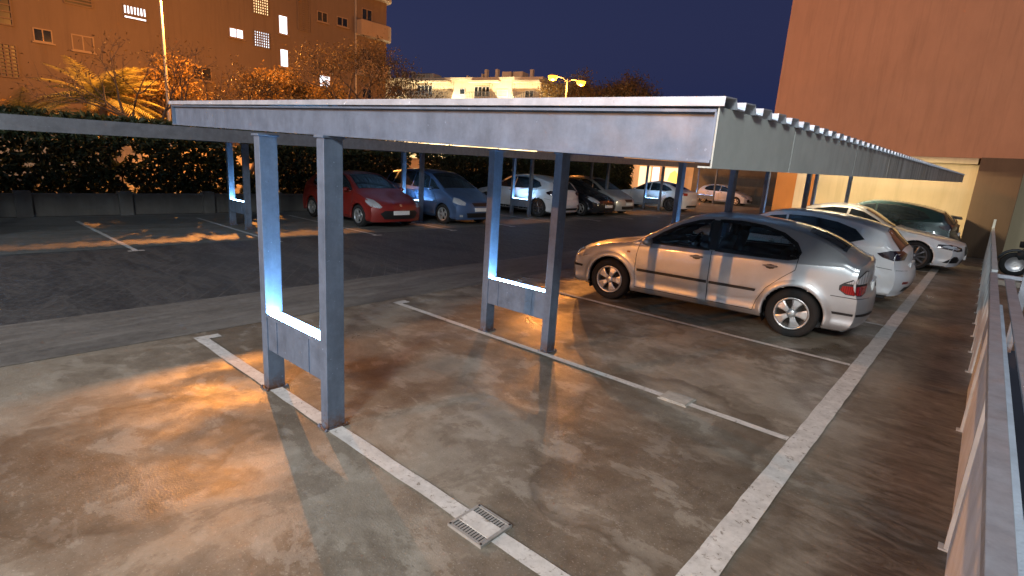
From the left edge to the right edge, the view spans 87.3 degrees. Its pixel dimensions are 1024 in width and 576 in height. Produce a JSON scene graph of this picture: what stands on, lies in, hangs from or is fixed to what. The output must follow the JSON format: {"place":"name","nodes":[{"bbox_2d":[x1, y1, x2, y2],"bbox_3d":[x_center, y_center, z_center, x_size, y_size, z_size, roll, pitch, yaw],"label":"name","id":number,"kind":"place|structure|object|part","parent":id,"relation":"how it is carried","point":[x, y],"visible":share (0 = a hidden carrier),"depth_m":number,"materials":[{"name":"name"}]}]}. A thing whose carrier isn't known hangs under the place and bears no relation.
{"place":"outdoors","nodes":[
{"label":"outdoors","id":0,"kind":"place"},
{"bbox_2d":[0,87,80,116],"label":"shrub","id":1,"kind":"object","parent":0,"point":[18,101],"visible":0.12,"depth_m":23.47,"materials":[{"name":"green plant"}]},
{"bbox_2d":[17,179,296,187],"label":"pavement","id":2,"kind":"structure","parent":0,"point":[237,185],"depth_m":24.70,"materials":[{"name":"concrete"}]},
{"bbox_2d":[31,56,165,154],"bbox_3d":[-18.190,-7.293,23.925,4.829,5.115,4.686,-2,14,-22],"label":"palm tree","id":3,"kind":"object","parent":2,"relation":"on","point":[108,83],"visible":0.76,"depth_m":23.36,"materials":[{"name":"green plant"}]},
{"bbox_2d":[74,50,213,138],"bbox_3d":[-20.091,-9.508,29.362,6.180,6.801,8.155,-6,16,-35],"label":"street tree","id":4,"kind":"object","parent":2,"relation":"on","point":[160,94],"visible":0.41,"depth_m":28.07,"materials":[{"name":"brown plant"}]},
{"bbox_2d":[159,0,171,148],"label":"street lamp","id":5,"kind":"object","parent":2,"relation":"on","point":[164,53],"visible":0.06,"depth_m":23.91,"materials":[{"name":"white metal"}]},
{"bbox_2d":[0,133,505,179],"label":"garden wall","id":6,"kind":"structure","parent":2,"relation":"on","point":[128,150],"depth_m":26.34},
{"bbox_2d":[231,60,353,159],"bbox_3d":[-13.035,-9.746,32.135,7.863,6.918,5.887,1,13,-11],"label":"street tree","id":7,"kind":"object","parent":2,"relation":"on","point":[298,91],"visible":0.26,"depth_m":31.14,"materials":[{"name":"brown plant"}]},
{"bbox_2d":[536,77,617,97],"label":"street tree","id":8,"kind":"object","parent":2,"relation":"on","point":[545,89],"visible":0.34,"depth_m":57.31,"materials":[{"name":"brown plant"}]},
{"bbox_2d":[542,67,667,97],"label":"street tree","id":9,"kind":"object","parent":2,"relation":"on","point":[632,88],"visible":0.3,"depth_m":54.45,"materials":[{"name":"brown plant"}]},
{"bbox_2d":[0,0,390,147],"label":"apartment building","id":10,"kind":"structure","parent":0,"point":[252,34],"depth_m":35.51,"materials":[{"name":"orange concrete"}]},
{"bbox_2d":[32,27,55,45],"bbox_3d":[-26.450,-14.196,30.276,0.190,0.800,1.010,15,17,39],"label":"window","id":11,"kind":"structure","parent":10,"relation":"in","point":[42,36],"depth_m":30.28,"materials":[{"name":"black glass"}]},
{"bbox_2d":[71,33,96,54],"bbox_3d":[-25.258,-14.363,31.628,0.190,0.970,1.230,15,17,39],"label":"window","id":12,"kind":"structure","parent":10,"relation":"in","point":[83,46],"depth_m":31.62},
{"bbox_2d":[192,65,211,82],"bbox_3d":[-21.057,-14.551,36.516,0.190,0.980,1.360,15,17,39],"label":"window","id":13,"kind":"structure","parent":10,"relation":"in","point":[206,71],"depth_m":36.65,"materials":[{"name":"glass"}]},
{"bbox_2d":[228,27,245,40],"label":"window","id":14,"kind":"structure","parent":10,"relation":"in","point":[234,33],"depth_m":37.61,"materials":[{"name":"white glass"}]},
{"bbox_2d":[277,14,289,36],"bbox_3d":[-16.961,-19.478,39.824,0.190,1.400,0.880,15,17,39],"label":"window","id":15,"kind":"structure","parent":10,"relation":"in","point":[282,20],"depth_m":39.85,"materials":[{"name":"white glass"}]},
{"bbox_2d":[279,48,290,68],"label":"window","id":16,"kind":"structure","parent":10,"relation":"in","point":[284,54],"depth_m":40.36,"materials":[{"name":"white glass"}]},
{"bbox_2d":[316,10,328,24],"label":"window","id":17,"kind":"structure","parent":10,"relation":"in","point":[322,17],"depth_m":41.90,"materials":[{"name":"black glass"}]},
{"bbox_2d":[319,75,329,85],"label":"window","id":18,"kind":"structure","parent":10,"relation":"in","point":[328,78],"depth_m":43.00,"materials":[{"name":"white glass"}]},
{"bbox_2d":[336,16,349,28],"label":"window","id":19,"kind":"structure","parent":10,"relation":"in","point":[342,22],"depth_m":43.19,"materials":[{"name":"black glass"}]},
{"bbox_2d":[362,87,371,98],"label":"window","id":20,"kind":"structure","parent":10,"relation":"in","point":[363,95],"depth_m":45.97,"materials":[{"name":"black glass"}]},
{"bbox_2d":[362,49,371,61],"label":"window","id":21,"kind":"structure","parent":10,"relation":"in","point":[363,49],"depth_m":45.45,"materials":[{"name":"black glass"}]},
{"bbox_2d":[362,8,371,21],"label":"window","id":22,"kind":"structure","parent":10,"relation":"in","point":[366,13],"depth_m":44.66,"materials":[{"name":"black glass"}]},
{"bbox_2d":[0,250,578,366],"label":"aisle apron","id":23,"kind":"object","parent":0,"point":[26,342],"depth_m":6.37,"materials":[{"name":"concrete"}]},
{"bbox_2d":[2,186,699,200],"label":"street","id":24,"kind":"structure","parent":0,"point":[237,190],"depth_m":22.87,"materials":[{"name":"black asphalt"}]},
{"bbox_2d":[1,30,252,179],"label":"street tree","id":25,"kind":"object","parent":24,"relation":"on","point":[116,111],"visible":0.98,"depth_m":17.71,"materials":[{"name":"brown plant"}]},
{"bbox_2d":[196,55,317,193],"bbox_3d":[-10.085,-6.687,22.630,6.050,5.629,4.875,-4,15,-31],"label":"street tree","id":26,"kind":"object","parent":24,"relation":"on","point":[259,86],"visible":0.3,"depth_m":21.46,"materials":[{"name":"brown plant"}]},
{"bbox_2d":[269,32,448,152],"bbox_3d":[-6.430,-8.109,25.143,6.965,7.729,8.356,15,17,39],"label":"street tree","id":27,"kind":"object","parent":24,"relation":"on","point":[394,88],"visible":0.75,"depth_m":24.57,"materials":[{"name":"brown plant"}]},
{"bbox_2d":[548,74,585,96],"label":"street lamp","id":28,"kind":"object","parent":24,"relation":"on","point":[552,77],"visible":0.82,"depth_m":40.83,"materials":[{"name":"yellow metal"}]},
{"bbox_2d":[0,201,707,217],"bbox_3d":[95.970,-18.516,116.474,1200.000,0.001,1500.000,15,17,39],"label":"ground","id":29,"kind":"structure","parent":0,"point":[137,214],"depth_m":14.08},
{"bbox_2d":[0,190,306,217],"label":"boundary wall","id":30,"kind":"structure","parent":29,"relation":"on","point":[20,203],"depth_m":14.25,"materials":[{"name":"grey concrete"}]},
{"bbox_2d":[0,104,634,193],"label":"hedge","id":31,"kind":"object","parent":29,"relation":"on","point":[96,175],"visible":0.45,"depth_m":15.26,"materials":[{"name":"green plant"}]},
{"bbox_2d":[691,163,777,205],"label":"wall","id":32,"kind":"structure","parent":29,"relation":"on","point":[750,183],"depth_m":45.09,"materials":[{"name":"beige paint"}]},
{"bbox_2d":[771,0,1023,260],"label":"apartment block","id":33,"kind":"structure","parent":29,"relation":"on","point":[939,82],"depth_m":19.37,"materials":[{"name":"paint"}]},
{"bbox_2d":[979,278,1020,287],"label":"kerb","id":34,"kind":"structure","parent":29,"relation":"on","point":[1002,283],"depth_m":12.19,"materials":[{"name":"concrete"}]},
{"bbox_2d":[0,209,770,325],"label":"driving aisle","id":35,"kind":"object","parent":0,"point":[43,286],"visible":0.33,"depth_m":9.19,"materials":[{"name":"grey asphalt"}]},
{"bbox_2d":[0,202,771,254],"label":"parking floor","id":36,"kind":"structure","parent":0,"point":[24,235],"depth_m":12.89,"materials":[{"name":"grey asphalt"}]},
{"bbox_2d":[0,113,712,229],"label":"carport","id":37,"kind":"object","parent":36,"relation":"on","point":[49,124],"visible":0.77,"depth_m":13.13,"materials":[{"name":"paint"}]},
{"bbox_2d":[303,170,419,226],"bbox_3d":[-4.618,-2.800,16.328,4.144,1.497,2.104,15,17,39],"label":"red hatchback","id":38,"kind":"object","parent":36,"relation":"on","point":[370,197],"visible":0.89,"depth_m":15.30,"materials":[{"name":"paint"}]},
{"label":"window","id":39,"kind":"part","parent":38,"relation":"part of","materials":[{"name":"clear glass"}]},
{"bbox_2d":[387,168,486,223],"bbox_3d":[-2.548,-3.207,18.329,4.293,1.654,2.146,15,17,39],"label":"blue people carrier","id":40,"kind":"object","parent":36,"relation":"on","point":[449,196],"visible":0.62,"depth_m":17.25,"materials":[{"name":"paint"}]},
{"bbox_2d":[388,172,396,180],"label":"window","id":41,"kind":"structure","parent":40,"relation":"in","point":[392,176],"depth_m":18.65,"materials":[{"name":"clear glass"}]},
{"bbox_2d":[394,171,415,184],"bbox_3d":[-3.636,-3.743,18.203,1.000,0.449,0.187,15,17,39],"label":"window","id":42,"kind":"structure","parent":40,"relation":"in","point":[410,175],"depth_m":18.09,"materials":[{"name":"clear glass"}]},
{"bbox_2d":[413,172,429,187],"bbox_3d":[-2.927,-3.553,17.601,0.816,0.459,0.186,15,17,39],"label":"window","id":43,"kind":"structure","parent":40,"relation":"in","point":[426,178],"depth_m":17.57,"materials":[{"name":"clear glass"}]},
{"bbox_2d":[430,178,438,188],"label":"window","id":44,"kind":"structure","parent":40,"relation":"in","point":[432,183],"depth_m":17.23,"materials":[{"name":"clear glass"}]},
{"bbox_2d":[478,174,578,216],"bbox_3d":[0.574,-4.050,22.899,4.708,1.642,2.333,15,17,39],"label":"white crossover","id":45,"kind":"object","parent":36,"relation":"on","point":[542,194],"visible":0.57,"depth_m":21.64,"materials":[{"name":"paint"}]},
{"bbox_2d":[502,177,516,186],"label":"window","id":46,"kind":"structure","parent":45,"relation":"in","point":[507,182],"depth_m":22.35,"materials":[{"name":"black glass"}]},
{"bbox_2d":[515,176,540,186],"bbox_3d":[0.695,-4.241,21.635,1.370,0.428,0.214,15,17,39],"label":"window","id":47,"kind":"structure","parent":45,"relation":"in","point":[521,181],"depth_m":21.78,"materials":[{"name":"black glass"}]},
{"bbox_2d":[568,183,575,190],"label":"rear window","id":48,"kind":"structure","parent":45,"relation":"in","point":[570,187],"depth_m":21.86,"materials":[{"name":"black glass"}]},
{"bbox_2d":[568,177,614,215],"bbox_3d":[2.588,-4.238,24.447,4.347,1.570,2.207,15,17,39],"label":"black car","id":49,"kind":"object","parent":36,"relation":"on","point":[592,199],"visible":0.48,"depth_m":23.08,"materials":[{"name":"paint"}]},
{"bbox_2d":[569,176,633,213],"bbox_3d":[3.918,-4.636,26.368,4.293,1.654,2.146,15,17,39],"label":"grey car","id":50,"kind":"object","parent":36,"relation":"on","point":[624,202],"visible":0.41,"depth_m":25.25,"materials":[{"name":"paint"}]},
{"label":"window","id":51,"kind":"part","parent":50,"relation":"part of","materials":[{"name":"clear glass"}]},
{"bbox_2d":[621,181,697,210],"bbox_3d":[8.224,-5.474,31.367,5.073,1.592,2.425,15,17,39],"label":"white coupe","id":52,"kind":"object","parent":36,"relation":"on","point":[689,199],"visible":0.54,"depth_m":30.07,"materials":[{"name":"paint"}]},
{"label":"window","id":53,"kind":"part","parent":52,"relation":"part of","materials":[{"name":"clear glass"}]},
{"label":"window","id":54,"kind":"part","parent":52,"relation":"part of","materials":[{"name":"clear glass"}]},
{"bbox_2d":[695,168,717,203],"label":"carport","id":55,"kind":"object","parent":36,"relation":"on","point":[702,196],"visible":0.3,"depth_m":40.71,"materials":[{"name":"paint"}]},
{"bbox_2d":[698,184,751,205],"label":"white car","id":56,"kind":"object","parent":36,"relation":"on","point":[740,198],"visible":0.71,"depth_m":41.55,"materials":[{"name":"paint"}]},
{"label":"window","id":57,"kind":"part","parent":56,"relation":"part of","materials":[{"name":"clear glass"}]},
{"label":"window","id":58,"kind":"part","parent":56,"relation":"part of","materials":[{"name":"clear glass"}]},
{"bbox_2d":[386,69,561,160],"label":"pale apartment block","id":59,"kind":"structure","parent":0,"point":[517,84],"depth_m":64.46,"materials":[{"name":"beige paint"}]},
{"bbox_2d":[417,85,431,95],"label":"window","id":60,"kind":"structure","parent":59,"relation":"in","point":[428,89],"depth_m":67.86,"materials":[{"name":"grey glass"}]},
{"bbox_2d":[459,89,464,94],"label":"window","id":61,"kind":"structure","parent":59,"relation":"in","point":[461,91],"depth_m":65.69,"materials":[{"name":"grey glass"}]},
{"bbox_2d":[474,86,489,96],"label":"window","id":62,"kind":"structure","parent":59,"relation":"in","point":[477,89],"depth_m":64.52,"materials":[{"name":"grey glass"}]},
{"bbox_2d":[497,89,507,96],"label":"window","id":63,"kind":"structure","parent":59,"relation":"in","point":[500,92],"depth_m":63.41,"materials":[{"name":"glass"}]},
{"bbox_2d":[525,90,533,97],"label":"window","id":64,"kind":"structure","parent":59,"relation":"in","point":[530,92],"depth_m":61.96,"materials":[{"name":"grey glass"}]},
{"bbox_2d":[0,255,1023,575],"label":"parking floor","id":65,"kind":"structure","parent":0,"point":[186,455],"depth_m":3.84,"materials":[{"name":"concrete"}]},
{"bbox_2d":[447,504,511,548],"bbox_3d":[-0.179,1.321,2.991,0.260,0.021,0.250,15,17,39],"label":"drain cover","id":66,"kind":"object","parent":65,"relation":"on","point":[479,526],"visible":1,"depth_m":2.98,"materials":[{"name":"metal"}]},
{"bbox_2d":[75,208,940,575],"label":"parking lines","id":67,"kind":"object","parent":65,"relation":"on","point":[725,540],"visible":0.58,"depth_m":3.91,"materials":[{"name":"paint"}]},
{"bbox_2d":[168,96,964,431],"bbox_3d":[5.108,-1.536,10.975,5.440,2.671,19.675,15,17,39],"label":"carport","id":68,"kind":"object","parent":65,"relation":"on","point":[726,132],"visible":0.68,"depth_m":3.55,"materials":[{"name":"paint"}]},
{"bbox_2d":[657,391,695,407],"bbox_3d":[1.494,1.001,4.862,0.270,0.017,0.230,15,17,39],"label":"drain cover","id":69,"kind":"object","parent":65,"relation":"on","point":[677,399],"visible":1,"depth_m":4.84,"materials":[{"name":"grey metal"}]},
{"bbox_2d":[574,212,876,336],"bbox_3d":[3.105,-0.449,8.337,4.348,1.485,2.173,13,16,34],"label":"silver hatchback","id":70,"kind":"object","parent":65,"relation":"on","point":[809,279],"visible":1,"depth_m":7.37,"materials":[{"name":"paint"}]},
{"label":"rear window","id":71,"kind":"part","parent":70,"relation":"part of","materials":[{"name":"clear glass"}]},
{"bbox_2d":[695,208,915,297],"bbox_3d":[5.467,-0.865,10.753,4.334,1.512,2.148,15,17,39],"label":"white hatchback","id":72,"kind":"object","parent":65,"relation":"on","point":[890,249],"visible":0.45,"depth_m":9.25,"materials":[{"name":"paint"}]},
{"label":"window","id":73,"kind":"part","parent":72,"relation":"part of","materials":[{"name":"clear glass"}]},
{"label":"window","id":74,"kind":"part","parent":72,"relation":"part of","materials":[{"name":"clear glass"}]},
{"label":"rear window","id":75,"kind":"part","parent":72,"relation":"part of","materials":[{"name":"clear glass"}]},
{"bbox_2d":[800,202,967,268],"bbox_3d":[9.829,-1.604,15.178,4.846,1.520,2.317,15,17,39],"label":"white saloon","id":76,"kind":"object","parent":65,"relation":"on","point":[929,248],"visible":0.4,"depth_m":13.64,"materials":[{"name":"paint"}]},
{"bbox_2d":[815,207,847,212],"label":"window","id":77,"kind":"structure","parent":76,"relation":"in","point":[837,209],"depth_m":14.85,"materials":[{"name":"black glass"}]},
{"bbox_2d":[850,209,878,221],"bbox_3d":[9.494,-1.889,14.336,0.920,0.380,0.231,15,17,39],"label":"window","id":78,"kind":"structure","parent":76,"relation":"in","point":[853,212],"depth_m":14.46,"materials":[{"name":"black glass"}]},
{"bbox_2d":[856,199,960,240],"bbox_3d":[11.809,-2.107,17.650,4.708,1.642,2.333,15,17,39],"label":"dark green hatchback","id":79,"kind":"object","parent":65,"relation":"on","point":[925,218],"visible":0.2,"depth_m":16.16,"materials":[{"name":"paint"}]},
{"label":"window","id":80,"kind":"part","parent":79,"relation":"part of","materials":[{"name":"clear glass"}]},
{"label":"window","id":81,"kind":"part","parent":79,"relation":"part of","materials":[{"name":"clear glass"}]},
{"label":"rear window","id":82,"kind":"part","parent":79,"relation":"part of","materials":[{"name":"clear glass"}]},
{"bbox_2d":[951,215,962,226],"bbox_3d":[13.954,-1.711,17.287,0.644,1.308,0.724,15,17,39],"label":"wheelie bin","id":83,"kind":"object","parent":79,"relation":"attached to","point":[956,217],"visible":0.12,"depth_m":16.84,"materials":[{"name":"plastic"}]},
{"bbox_2d":[937,219,1023,575],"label":"railing","id":84,"kind":"object","parent":65,"relation":"on","point":[998,552],"visible":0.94,"depth_m":2.85,"materials":[{"name":"metal"}]},
{"bbox_2d":[945,305,1023,575],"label":"parapet wall","id":85,"kind":"structure","parent":65,"relation":"on","point":[963,555],"depth_m":2.59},
{"bbox_2d":[997,241,1023,275],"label":"motor scooter","id":86,"kind":"object","parent":65,"relation":"on","point":[1009,263],"visible":0.97,"depth_m":13.68,"materials":[{"name":"rubber"}]},
{"bbox_2d":[386,0,792,157],"label":"sky","id":87,"kind":"structure","parent":0,"point":[730,48],"materials":[{"name":"blue"}]},
{"bbox_2d":[621,157,694,189],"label":"shop building","id":88,"kind":"structure","parent":0,"point":[655,173],"depth_m":51.64,"materials":[{"name":"beige"}]},
{"bbox_2d":[1007,350,1023,508],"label":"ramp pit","id":89,"kind":"object","parent":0,"point":[1018,410],"depth_m":7.15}
]}

